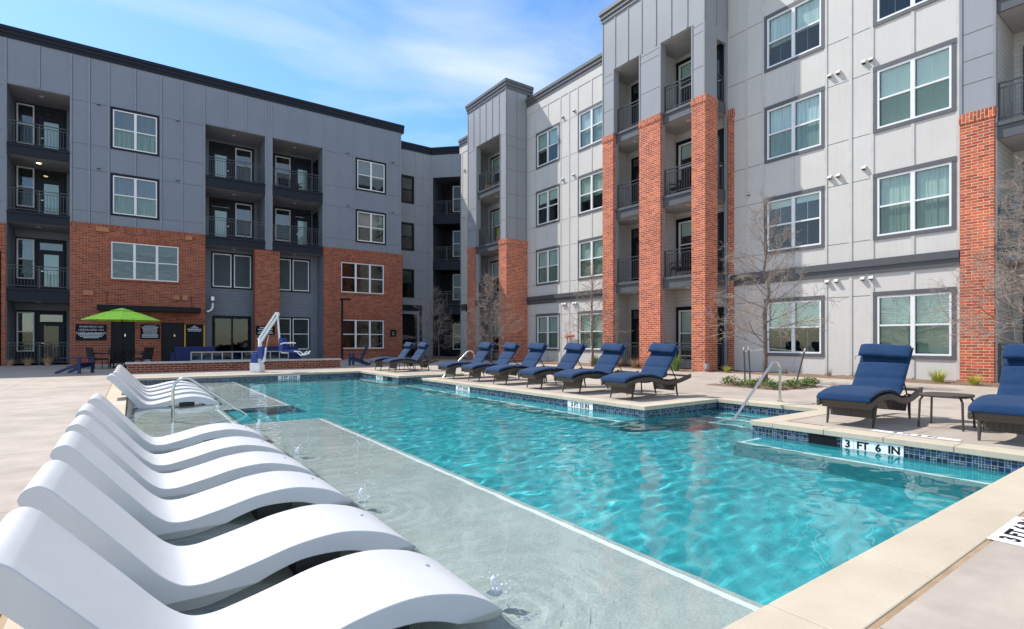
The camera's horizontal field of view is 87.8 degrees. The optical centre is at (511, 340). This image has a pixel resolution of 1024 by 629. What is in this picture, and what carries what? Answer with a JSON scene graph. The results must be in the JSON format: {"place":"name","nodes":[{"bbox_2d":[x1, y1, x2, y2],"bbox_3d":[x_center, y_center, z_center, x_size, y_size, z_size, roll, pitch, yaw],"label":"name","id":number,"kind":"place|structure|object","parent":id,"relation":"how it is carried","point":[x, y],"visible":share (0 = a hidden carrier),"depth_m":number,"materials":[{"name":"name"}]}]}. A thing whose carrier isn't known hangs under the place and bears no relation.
{"place":"outdoors","nodes":[
{"label":"outdoors","id":0,"kind":"place"},
{"bbox_2d":[0,23,404,365],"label":"apartment building","id":1,"kind":"structure","parent":0,"point":[126,180],"depth_m":28.66,"materials":[{"name":"grey"}]},
{"bbox_2d":[38,313,63,362],"bbox_3d":[-23.571,-0.135,27.216,1.000,2.530,0.075,0,0,-36],"label":"door","id":2,"kind":"structure","parent":1,"relation":"in","point":[41,325],"depth_m":27.21,"materials":[{"name":"black glass"}]},
{"bbox_2d":[38,241,63,288],"bbox_3d":[-23.571,-3.785,27.216,1.000,2.530,0.075,0,0,-36],"label":"door","id":3,"kind":"structure","parent":1,"relation":"in","point":[47,258],"depth_m":27.22,"materials":[{"name":"black glass"}]},
{"bbox_2d":[38,170,63,214],"bbox_3d":[-23.571,-7.385,27.216,1.000,2.530,0.075,0,0,-36],"label":"door","id":4,"kind":"structure","parent":1,"relation":"in","point":[46,185],"depth_m":27.22,"materials":[{"name":"black glass"}]},
{"bbox_2d":[38,108,63,149],"bbox_3d":[-23.571,-10.535,27.216,1.000,2.530,0.075,0,0,-36],"label":"door","id":5,"kind":"structure","parent":1,"relation":"in","point":[53,136],"depth_m":27.22,"materials":[{"name":"black glass"}]},
{"bbox_2d":[76,324,106,339],"bbox_3d":[-20.857,-0.430,26.369,1.210,0.800,0.031,0,0,-36],"label":"wall sign","id":6,"kind":"object","parent":1,"relation":"attached to","point":[91,331],"visible":1,"depth_m":26.36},
{"bbox_2d":[111,322,134,362],"bbox_3d":[-19.889,0.090,27.207,1.000,2.080,0.100,0,0,-36],"label":"door","id":7,"kind":"structure","parent":1,"relation":"in","point":[128,328],"depth_m":27.24,"materials":[{"name":"black metal"}]},
{"bbox_2d":[110,106,158,156],"bbox_3d":[-19.496,-10.803,27.534,2.060,2.145,0.155,0,0,-36],"label":"window","id":8,"kind":"structure","parent":1,"relation":"in","point":[135,132],"depth_m":27.49,"materials":[{"name":"glass"}]},
{"bbox_2d":[110,172,158,219],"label":"window","id":9,"kind":"structure","parent":1,"relation":"in","point":[135,197],"depth_m":27.49,"materials":[{"name":"white plastic"}]},
{"bbox_2d":[111,241,178,281],"bbox_3d":[-19.102,-4.090,27.748,2.890,1.880,0.145,0,0,-36],"label":"window","id":10,"kind":"structure","parent":1,"relation":"in","point":[137,249],"depth_m":27.72,"materials":[{"name":"white plastic"}]},
{"bbox_2d":[97,292,200,312],"bbox_3d":[-18.581,-1.984,27.372,4.360,0.948,1.046,0,0,-36],"label":"awning","id":11,"kind":"object","parent":1,"relation":"attached to","point":[106,307],"visible":1,"depth_m":27.05,"materials":[{"name":"black metal"}]},
{"bbox_2d":[140,324,159,338],"bbox_3d":[-18.893,-0.480,27.773,0.840,0.780,0.030,0,0,-36],"label":"wall sign","id":12,"kind":"object","parent":1,"relation":"attached to","point":[149,331],"visible":1,"depth_m":27.76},
{"bbox_2d":[161,323,183,360],"bbox_3d":[-18.148,0.090,28.452,1.000,2.080,0.100,0,0,-36],"label":"door","id":13,"kind":"structure","parent":1,"relation":"in","point":[172,334],"depth_m":28.39,"materials":[{"name":"black metal"}]},
{"bbox_2d":[184,324,204,346],"bbox_3d":[-17.267,-0.155,28.938,0.960,1.510,0.035,0,0,-36],"label":"wall sign","id":14,"kind":"object","parent":1,"relation":"attached to","point":[194,335],"visible":0.88,"depth_m":28.92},
{"bbox_2d":[211,199,230,236],"bbox_3d":[-17.385,-7.135,31.760,1.050,2.530,0.075,0,0,-36],"label":"door","id":15,"kind":"structure","parent":1,"relation":"in","point":[221,212],"depth_m":31.78,"materials":[{"name":"black glass"}]},
{"bbox_2d":[211,143,230,177],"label":"door","id":16,"kind":"structure","parent":1,"relation":"in","point":[214,153],"depth_m":31.78,"materials":[{"name":"black glass"}]},
{"bbox_2d":[211,251,232,288],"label":"window","id":17,"kind":"structure","parent":1,"relation":"in","point":[212,253],"depth_m":30.81,"materials":[{"name":"white plastic"}]},
{"bbox_2d":[212,315,250,359],"bbox_3d":[-16.399,-0.160,31.146,2.020,2.620,0.050,0,0,-36],"label":"door","id":18,"kind":"structure","parent":1,"relation":"in","point":[229,333],"depth_m":31.11,"materials":[{"name":"glass"}]},
{"bbox_2d":[233,253,251,289],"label":"window","id":19,"kind":"structure","parent":1,"relation":"in","point":[234,254],"depth_m":31.46,"materials":[{"name":"white plastic"}]},
{"bbox_2d":[292,258,309,292],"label":"window","id":20,"kind":"structure","parent":1,"relation":"in","point":[293,259],"depth_m":33.37,"materials":[{"name":"white plastic"}]},
{"bbox_2d":[292,317,309,350],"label":"window","id":21,"kind":"structure","parent":1,"relation":"in","point":[300,318],"depth_m":33.45,"materials":[{"name":"white plastic"}]},
{"bbox_2d":[294,210,310,244],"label":"door","id":22,"kind":"structure","parent":1,"relation":"in","point":[302,236],"depth_m":34.51,"materials":[{"name":"black glass"}]},
{"bbox_2d":[294,158,310,190],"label":"door","id":23,"kind":"structure","parent":1,"relation":"in","point":[305,180],"depth_m":34.53,"materials":[{"name":"black glass"}]},
{"bbox_2d":[341,262,383,293],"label":"window","id":24,"kind":"structure","parent":1,"relation":"in","point":[355,277],"depth_m":34.57,"materials":[{"name":"white plastic"}]},
{"bbox_2d":[343,320,383,348],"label":"window","id":25,"kind":"structure","parent":1,"relation":"in","point":[355,334],"depth_m":34.68,"materials":[{"name":"white plastic"}]},
{"bbox_2d":[356,157,385,194],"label":"window","id":26,"kind":"structure","parent":1,"relation":"in","point":[377,169],"depth_m":34.83,"materials":[{"name":"white plastic"}]},
{"bbox_2d":[356,209,385,244],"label":"window","id":27,"kind":"structure","parent":1,"relation":"in","point":[377,220],"depth_m":34.82,"materials":[{"name":"white plastic"}]},
{"bbox_2d":[125,358,341,372],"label":"wall","id":28,"kind":"structure","parent":0,"point":[169,366],"depth_m":20.60,"materials":[{"name":"brick"}]},
{"bbox_2d":[190,351,288,360],"bbox_3d":[-10.814,0.588,21.304,3.540,0.355,0.050,0,0,-36],"label":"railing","id":29,"kind":"object","parent":28,"relation":"on","point":[211,352],"visible":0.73,"depth_m":21.00,"materials":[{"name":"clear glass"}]},
{"bbox_2d":[0,356,1023,628],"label":"pool deck","id":30,"kind":"structure","parent":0,"point":[40,404],"depth_m":7.79,"materials":[{"name":"concrete"}]},
{"bbox_2d":[54,357,95,373],"bbox_3d":[-15.546,0.870,18.907,0.960,0.560,0.730,0,0,-2],"label":"adirondack chair","id":31,"kind":"object","parent":30,"relation":"on","point":[78,366],"visible":1,"depth_m":18.65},
{"bbox_2d":[109,347,125,367],"bbox_3d":[-17.270,0.711,23.295,0.580,0.881,0.625,0,0,-41],"label":"patio chair","id":32,"kind":"object","parent":30,"relation":"on","point":[117,355],"visible":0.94,"depth_m":23.40,"materials":[{"name":"black metal"}]},
{"bbox_2d":[81,307,159,367],"bbox_3d":[-16.617,-0.140,22.663,2.554,2.580,2.554,0,0,-15],"label":"parasol","id":33,"kind":"object","parent":30,"relation":"on","point":[121,314],"visible":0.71,"depth_m":22.36,"materials":[{"name":"green fabric"}]},
{"bbox_2d":[131,347,153,361],"bbox_3d":[-15.692,0.711,22.613,0.625,0.881,0.580,0,0,4],"label":"patio chair","id":34,"kind":"object","parent":30,"relation":"on","point":[147,352],"visible":0.84,"depth_m":22.49,"materials":[{"name":"black metal"}]},
{"bbox_2d":[170,347,218,360],"bbox_3d":[-13.986,0.700,23.437,1.780,0.900,0.840,0,0,-36],"label":"sofa","id":35,"kind":"object","parent":30,"relation":"on","point":[181,354],"visible":0.61,"depth_m":23.03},
{"bbox_2d":[250,312,309,371],"bbox_3d":[-8.564,0.044,19.689,2.106,2.213,0.530,0,0,0],"label":"pool lift","id":36,"kind":"object","parent":30,"relation":"on","point":[257,364],"visible":1,"depth_m":19.63,"materials":[{"name":"white plastic"}]},
{"bbox_2d":[264,346,300,358],"bbox_3d":[-11.139,0.700,25.472,1.780,0.900,0.840,0,0,-36],"label":"sofa","id":37,"kind":"object","parent":30,"relation":"on","point":[292,355],"visible":0.38,"depth_m":25.13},
{"bbox_2d":[349,345,370,365],"bbox_3d":[-7.205,0.675,25.184,0.960,0.950,0.730,0,0,-2],"label":"adirondack chair","id":38,"kind":"object","parent":30,"relation":"on","point":[353,359],"visible":1,"depth_m":25.04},
{"bbox_2d":[369,342,423,369],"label":"chaise lounge","id":39,"kind":"object","parent":30,"relation":"on","point":[378,362],"visible":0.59,"depth_m":21.46,"materials":[{"name":"fabric"}]},
{"bbox_2d":[382,342,438,371],"bbox_3d":[-3.872,0.597,20.382,2.075,1.113,0.787,0,0,-37],"label":"chaise lounge","id":40,"kind":"object","parent":30,"relation":"on","point":[417,356],"visible":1,"depth_m":20.34,"materials":[{"name":"fabric"}]},
{"bbox_2d":[401,141,460,356],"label":"apartment building","id":41,"kind":"structure","parent":30,"relation":"on","point":[430,214],"depth_m":39.22,"materials":[{"name":"paint"}]},
{"bbox_2d":[401,174,413,203],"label":"window","id":42,"kind":"structure","parent":41,"relation":"in","point":[407,183],"depth_m":38.44,"materials":[{"name":"black metal"}]},
{"bbox_2d":[401,222,413,250],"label":"window","id":43,"kind":"structure","parent":41,"relation":"in","point":[407,229],"depth_m":38.44,"materials":[{"name":"glass"}]},
{"bbox_2d":[403,269,413,297],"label":"window","id":44,"kind":"structure","parent":41,"relation":"in","point":[408,274],"depth_m":38.53,"materials":[{"name":"glass"}]},
{"bbox_2d":[437,342,494,378],"bbox_3d":[-1.287,0.597,16.868,2.075,1.113,0.787,0,0,-34],"label":"chaise lounge","id":45,"kind":"object","parent":30,"relation":"on","point":[450,367],"visible":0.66,"depth_m":16.75,"materials":[{"name":"fabric"}]},
{"bbox_2d":[452,269,525,362],"bbox_3d":[-1.230,-1.294,27.898,3.988,4.889,4.004,0,0,-31],"label":"tree","id":46,"kind":"object","parent":30,"relation":"on","point":[492,315],"visible":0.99,"depth_m":27.95,"materials":[{"name":"brown plant"}]},
{"bbox_2d":[461,342,520,381],"bbox_3d":[-0.464,0.597,15.752,2.075,1.113,0.787,0,0,-35],"label":"chaise lounge","id":47,"kind":"object","parent":30,"relation":"on","point":[505,357],"visible":0.72,"depth_m":15.69,"materials":[{"name":"fabric"}]},
{"bbox_2d":[0,383,1023,628],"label":"expansion joint","id":48,"kind":"object","parent":30,"relation":"on","point":[876,623],"visible":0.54,"depth_m":2.46,"materials":[{"name":"concrete"}]},
{"bbox_2d":[485,342,556,384],"bbox_3d":[0.295,0.597,14.621,2.075,1.113,0.787,0,0,-37],"label":"chaise lounge","id":49,"kind":"object","parent":30,"relation":"on","point":[532,358],"visible":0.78,"depth_m":14.50,"materials":[{"name":"fabric"}]},
{"bbox_2d":[518,343,587,388],"bbox_3d":[1.180,0.597,13.349,2.075,1.113,0.787,0,0,-34],"label":"chaise lounge","id":50,"kind":"object","parent":30,"relation":"on","point":[570,358],"visible":0.77,"depth_m":13.23,"materials":[{"name":"fabric"}]},
{"bbox_2d":[139,373,1023,472],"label":"pool basin","id":51,"kind":"object","parent":30,"relation":"in","point":[1009,466],"visible":0.1,"depth_m":9.73,"materials":[{"name":"tile"}]},
{"bbox_2d":[117,365,196,388],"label":"pool lounger","id":52,"kind":"object","parent":51,"relation":"on","point":[151,386],"visible":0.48,"depth_m":14.91,"materials":[{"name":"white plastic"}]},
{"bbox_2d":[115,366,200,391],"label":"pool lounger","id":53,"kind":"object","parent":51,"relation":"on","point":[161,387],"visible":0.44,"depth_m":13.96,"materials":[{"name":"white plastic"}]},
{"bbox_2d":[115,368,206,395],"bbox_3d":[-8.622,1.107,13.161,1.954,0.885,0.660,0,0,-35],"label":"pool lounger","id":54,"kind":"object","parent":51,"relation":"on","point":[156,393],"visible":0.46,"depth_m":12.98,"materials":[{"name":"white plastic"}]},
{"bbox_2d":[106,373,217,407],"bbox_3d":[-7.276,1.107,11.174,1.953,0.885,0.660,0,0,-35],"label":"pool lounger","id":55,"kind":"object","parent":51,"relation":"on","point":[134,397],"visible":0.79,"depth_m":10.92,"materials":[{"name":"white plastic"}]},
{"bbox_2d":[113,371,213,400],"bbox_3d":[-7.963,1.107,12.230,1.954,0.885,0.660,0,0,-36],"label":"pool lounger","id":56,"kind":"object","parent":51,"relation":"on","point":[130,385],"visible":0.52,"depth_m":11.95,"materials":[{"name":"white plastic"}]},
{"bbox_2d":[87,393,266,450],"bbox_3d":[-4.321,1.107,7.000,1.954,0.885,0.660,0,0,-35],"label":"pool lounger","id":57,"kind":"object","parent":51,"relation":"on","point":[133,431],"visible":0.8,"depth_m":6.77,"materials":[{"name":"white plastic"}]},
{"bbox_2d":[75,403,287,471],"bbox_3d":[-3.585,1.107,5.932,1.954,0.885,0.660,0,0,-36],"label":"pool lounger","id":58,"kind":"object","parent":51,"relation":"on","point":[198,454],"visible":0.58,"depth_m":5.76,"materials":[{"name":"white plastic"}]},
{"bbox_2d":[65,415,315,497],"bbox_3d":[-2.939,1.107,5.055,1.953,0.885,0.660,0,0,-35],"label":"pool lounger","id":59,"kind":"object","parent":51,"relation":"on","point":[209,475],"visible":0.74,"depth_m":4.85,"materials":[{"name":"white plastic"}]},
{"bbox_2d":[50,431,351,535],"bbox_3d":[-2.327,1.107,4.204,1.954,0.885,0.660,0,0,-36],"label":"pool lounger","id":60,"kind":"object","parent":51,"relation":"on","point":[88,460],"visible":0.81,"depth_m":3.98,"materials":[{"name":"white plastic"}]},
{"bbox_2d":[171,377,247,419],"bbox_3d":[-5.214,1.117,9.487,1.520,1.003,0.110,0,0,-36],"label":"handrail","id":61,"kind":"object","parent":51,"relation":"on","point":[202,387],"visible":0.8,"depth_m":9.21,"materials":[{"name":"silver metal"}]},
{"bbox_2d":[17,460,412,604],"bbox_3d":[-1.625,1.107,3.231,1.953,0.885,0.660,0,0,-35],"label":"pool lounger","id":62,"kind":"object","parent":51,"relation":"on","point":[75,503],"visible":0.82,"depth_m":2.99,"materials":[{"name":"white plastic"}]},
{"bbox_2d":[0,507,500,628],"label":"pool lounger","id":63,"kind":"object","parent":51,"relation":"on","point":[54,574],"visible":0.94,"depth_m":2.32,"materials":[{"name":"plastic"}]},
{"bbox_2d":[4,370,1023,628],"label":"pool coping","id":64,"kind":"object","parent":51,"relation":"on","point":[866,590],"visible":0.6,"depth_m":3.08,"materials":[{"name":"concrete"}]},
{"bbox_2d":[125,376,1009,628],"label":"pool water","id":65,"kind":"structure","parent":51,"relation":"in","point":[565,517],"depth_m":4.70,"materials":[{"name":"liquid"}]},
{"bbox_2d":[809,433,835,446],"bbox_3d":[4.045,1.289,6.935,0.004,0.122,0.340,0,0,-36],"label":"skimmer","id":66,"kind":"object","parent":51,"relation":"attached to","point":[822,439],"visible":1,"depth_m":6.93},
{"bbox_2d":[842,438,903,456],"bbox_3d":[4.376,1.288,6.471,0.006,0.125,0.657,0,0,-36],"label":"depth marker","id":67,"kind":"object","parent":51,"relation":"attached to","point":[884,448],"visible":1,"depth_m":6.45,"materials":[{"name":"tile"}]},
{"bbox_2d":[553,343,638,393],"bbox_3d":[1.950,0.597,12.236,2.075,1.113,0.787,0,0,-34],"label":"chaise lounge","id":68,"kind":"object","parent":30,"relation":"on","point":[608,359],"visible":0.84,"depth_m":12.11,"materials":[{"name":"fabric"}]},
{"bbox_2d":[600,343,690,399],"bbox_3d":[2.796,0.597,11.020,2.075,1.113,0.787,0,0,-36],"label":"chaise lounge","id":69,"kind":"object","parent":30,"relation":"on","point":[658,362],"visible":1,"depth_m":11.00,"materials":[{"name":"fabric"}]},
{"bbox_2d":[405,356,998,390],"bbox_3d":[4.632,1.135,20.519,7.000,0.060,44.000,0,0,-36],"label":"planting bed","id":70,"kind":"object","parent":30,"relation":"on","point":[946,382],"visible":0.46,"depth_m":16.73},
{"bbox_2d":[400,284,458,358],"bbox_3d":[-4.845,-1.181,32.403,3.701,4.665,3.929,0,0,14],"label":"tree","id":71,"kind":"object","parent":70,"relation":"on","point":[436,313],"visible":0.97,"depth_m":32.60,"materials":[{"name":"brown plant"}]},
{"bbox_2d":[414,301,458,357],"bbox_3d":[-4.591,-0.726,35.102,2.768,3.757,3.097,0,0,42],"label":"tree","id":72,"kind":"object","parent":70,"relation":"on","point":[439,330],"visible":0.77,"depth_m":34.70,"materials":[{"name":"brown plant"}]},
{"bbox_2d":[561,261,631,366],"bbox_3d":[3.761,-1.242,23.892,3.355,4.789,3.275,0,0,27],"label":"tree","id":73,"kind":"object","parent":70,"relation":"on","point":[591,333],"visible":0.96,"depth_m":23.85,"materials":[{"name":"brown plant"}]},
{"bbox_2d":[688,189,847,381],"bbox_3d":[6.767,-1.519,14.248,3.309,5.342,3.561,0,0,-20],"label":"tree","id":74,"kind":"object","parent":70,"relation":"on","point":[765,337],"visible":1,"depth_m":14.29,"materials":[{"name":"brown plant"}]},
{"bbox_2d":[923,368,951,382],"bbox_3d":[11.604,0.890,14.506,0.959,0.479,1.016,0,0,17],"label":"grass clump","id":75,"kind":"object","parent":70,"relation":"on","point":[938,378],"visible":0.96,"depth_m":14.43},
{"bbox_2d":[458,0,1023,382],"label":"apartment building","id":76,"kind":"structure","parent":30,"relation":"on","point":[874,146],"depth_m":19.79,"materials":[{"name":"paint"}]},
{"bbox_2d":[536,313,559,350],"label":"window","id":77,"kind":"structure","parent":76,"relation":"in","point":[544,332],"depth_m":29.81,"materials":[{"name":"white plastic"}]},
{"bbox_2d":[536,245,559,285],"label":"window","id":78,"kind":"structure","parent":76,"relation":"in","point":[554,266],"depth_m":29.84,"materials":[{"name":"glass"}]},
{"bbox_2d":[536,183,559,227],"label":"window","id":79,"kind":"structure","parent":76,"relation":"in","point":[544,198],"depth_m":29.85,"materials":[{"name":"white plastic"}]},
{"bbox_2d":[536,122,559,169],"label":"window","id":80,"kind":"structure","parent":76,"relation":"in","point":[554,130],"depth_m":29.85,"materials":[{"name":"white plastic"}]},
{"bbox_2d":[578,100,601,151],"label":"window","id":81,"kind":"structure","parent":76,"relation":"in","point":[587,114],"depth_m":27.21,"materials":[{"name":"white plastic"}]},
{"bbox_2d":[578,310,602,351],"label":"window","id":82,"kind":"structure","parent":76,"relation":"in","point":[598,344],"depth_m":27.16,"materials":[{"name":"glass"}]},
{"bbox_2d":[578,235,602,280],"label":"window","id":83,"kind":"structure","parent":76,"relation":"in","point":[587,248],"depth_m":27.04,"materials":[{"name":"white plastic"}]},
{"bbox_2d":[578,168,602,215],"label":"window","id":84,"kind":"structure","parent":76,"relation":"in","point":[587,184],"depth_m":27.17,"materials":[{"name":"white plastic"}]},
{"bbox_2d":[631,309,638,364],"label":"door","id":85,"kind":"structure","parent":76,"relation":"in","point":[633,321],"depth_m":24.77,"materials":[{"name":"black glass"}]},
{"bbox_2d":[631,228,638,280],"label":"door","id":86,"kind":"structure","parent":76,"relation":"in","point":[633,240],"depth_m":24.77,"materials":[{"name":"black glass"}]},
{"bbox_2d":[631,156,638,204],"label":"door","id":87,"kind":"structure","parent":76,"relation":"in","point":[633,169],"depth_m":24.77,"materials":[{"name":"black glass"}]},
{"bbox_2d":[631,83,638,125],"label":"door","id":88,"kind":"structure","parent":76,"relation":"in","point":[633,96],"depth_m":24.77,"materials":[{"name":"black glass"}]},
{"bbox_2d":[676,306,690,358],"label":"window","id":89,"kind":"structure","parent":76,"relation":"in","point":[686,319],"depth_m":22.65,"materials":[{"name":"white plastic"}]},
{"bbox_2d":[676,217,690,271],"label":"window","id":90,"kind":"structure","parent":76,"relation":"in","point":[686,228],"depth_m":22.70,"materials":[{"name":"white plastic"}]},
{"bbox_2d":[676,138,690,192],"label":"window","id":91,"kind":"structure","parent":76,"relation":"in","point":[686,150],"depth_m":22.69,"materials":[{"name":"white plastic"}]},
{"bbox_2d":[676,56,690,106],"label":"window","id":92,"kind":"structure","parent":76,"relation":"in","point":[686,70],"depth_m":22.69,"materials":[{"name":"plastic"}]},
{"bbox_2d":[717,307,723,368],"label":"door","id":93,"kind":"structure","parent":76,"relation":"in","point":[720,310],"depth_m":21.07,"materials":[{"name":"black glass"}]},
{"bbox_2d":[717,212,723,273],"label":"door","id":94,"kind":"structure","parent":76,"relation":"in","point":[720,216],"depth_m":21.07,"materials":[{"name":"black glass"}]},
{"bbox_2d":[717,128,723,188],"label":"door","id":95,"kind":"structure","parent":76,"relation":"in","point":[720,132],"depth_m":21.07,"materials":[{"name":"black glass"}]},
{"bbox_2d":[717,43,723,101],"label":"door","id":96,"kind":"structure","parent":76,"relation":"in","point":[720,47],"depth_m":21.07,"materials":[{"name":"black glass"}]},
{"bbox_2d":[764,295,824,356],"bbox_3d":[9.964,-0.499,18.799,0.155,2.078,2.100,0,0,-36],"label":"window","id":97,"kind":"structure","parent":76,"relation":"in","point":[820,308],"depth_m":18.71,"materials":[{"name":"white plastic"}]},
{"bbox_2d":[764,185,824,254],"bbox_3d":[9.964,-4.199,18.799,0.155,2.078,2.100,0,0,-36],"label":"window","id":98,"kind":"structure","parent":76,"relation":"in","point":[807,193],"depth_m":18.64,"materials":[{"name":"white plastic"}]},
{"bbox_2d":[764,86,824,163],"bbox_3d":[9.964,-7.554,18.799,0.155,2.068,2.100,0,0,-36],"label":"window","id":99,"kind":"structure","parent":76,"relation":"in","point":[810,126],"depth_m":18.75,"materials":[{"name":"glass"}]},
{"bbox_2d":[764,0,824,72],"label":"window","id":100,"kind":"structure","parent":76,"relation":"in","point":[783,28],"depth_m":18.78,"materials":[{"name":"white plastic"}]},
{"bbox_2d":[873,0,936,26],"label":"window","id":101,"kind":"structure","parent":76,"relation":"in","point":[877,21],"depth_m":16.29,"materials":[{"name":"white plastic"}]},
{"bbox_2d":[873,287,955,359],"bbox_3d":[12.016,-0.499,15.927,0.155,2.078,2.080,0,0,-36],"label":"window","id":102,"kind":"structure","parent":76,"relation":"in","point":[898,325],"depth_m":15.85,"materials":[{"name":"white plastic"}]},
{"bbox_2d":[873,156,955,239],"bbox_3d":[12.016,-4.199,15.927,0.155,2.078,2.080,0,0,-36],"label":"window","id":103,"kind":"structure","parent":76,"relation":"in","point":[936,187],"depth_m":15.87,"materials":[{"name":"glass"}]},
{"bbox_2d":[873,37,955,133],"bbox_3d":[12.016,-7.554,15.927,0.155,2.068,2.080,0,0,-36],"label":"window","id":104,"kind":"structure","parent":76,"relation":"in","point":[936,73],"depth_m":15.87,"materials":[{"name":"white plastic"}]},
{"bbox_2d":[733,359,782,418],"bbox_3d":[4.347,0.983,9.560,1.920,1.273,0.110,0,0,-36],"label":"handrail","id":105,"kind":"object","parent":30,"relation":"on","point":[756,386],"visible":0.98,"depth_m":9.73,"materials":[{"name":"silver metal"}]},
{"bbox_2d":[816,344,922,427],"bbox_3d":[5.229,0.597,7.734,2.075,1.113,0.787,0,0,-37],"label":"chaise lounge","id":106,"kind":"object","parent":30,"relation":"on","point":[880,377],"visible":1,"depth_m":7.74,"materials":[{"name":"fabric"}]},
{"bbox_2d":[871,429,961,440],"bbox_3d":[4.906,1.145,6.481,0.125,0.006,0.897,0,0,-36],"label":"depth marker","id":107,"kind":"object","parent":30,"relation":"on","point":[917,435],"visible":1,"depth_m":6.44,"materials":[{"name":"tile"}]},
{"bbox_2d":[917,392,975,431],"bbox_3d":[5.788,0.928,7.087,0.540,0.446,0.540,0,0,-36],"label":"side table","id":108,"kind":"object","parent":30,"relation":"on","point":[960,396],"visible":0.98,"depth_m":7.02,"materials":[{"name":"wicker"}]},
{"bbox_2d":[921,155,1023,349],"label":"tree","id":109,"kind":"object","parent":30,"relation":"on","point":[996,279],"visible":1,"depth_m":11.89,"materials":[{"name":"brown plant"}]},
{"bbox_2d":[967,344,1023,440],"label":"chaise lounge","id":110,"kind":"object","parent":30,"relation":"on","point":[1002,410],"visible":1,"depth_m":6.06,"materials":[{"name":"fabric"}]},
{"bbox_2d":[987,516,1023,546],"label":"depth marker","id":111,"kind":"object","parent":30,"relation":"on","point":[1011,531],"visible":1,"depth_m":3.16,"materials":[{"name":"tile"}]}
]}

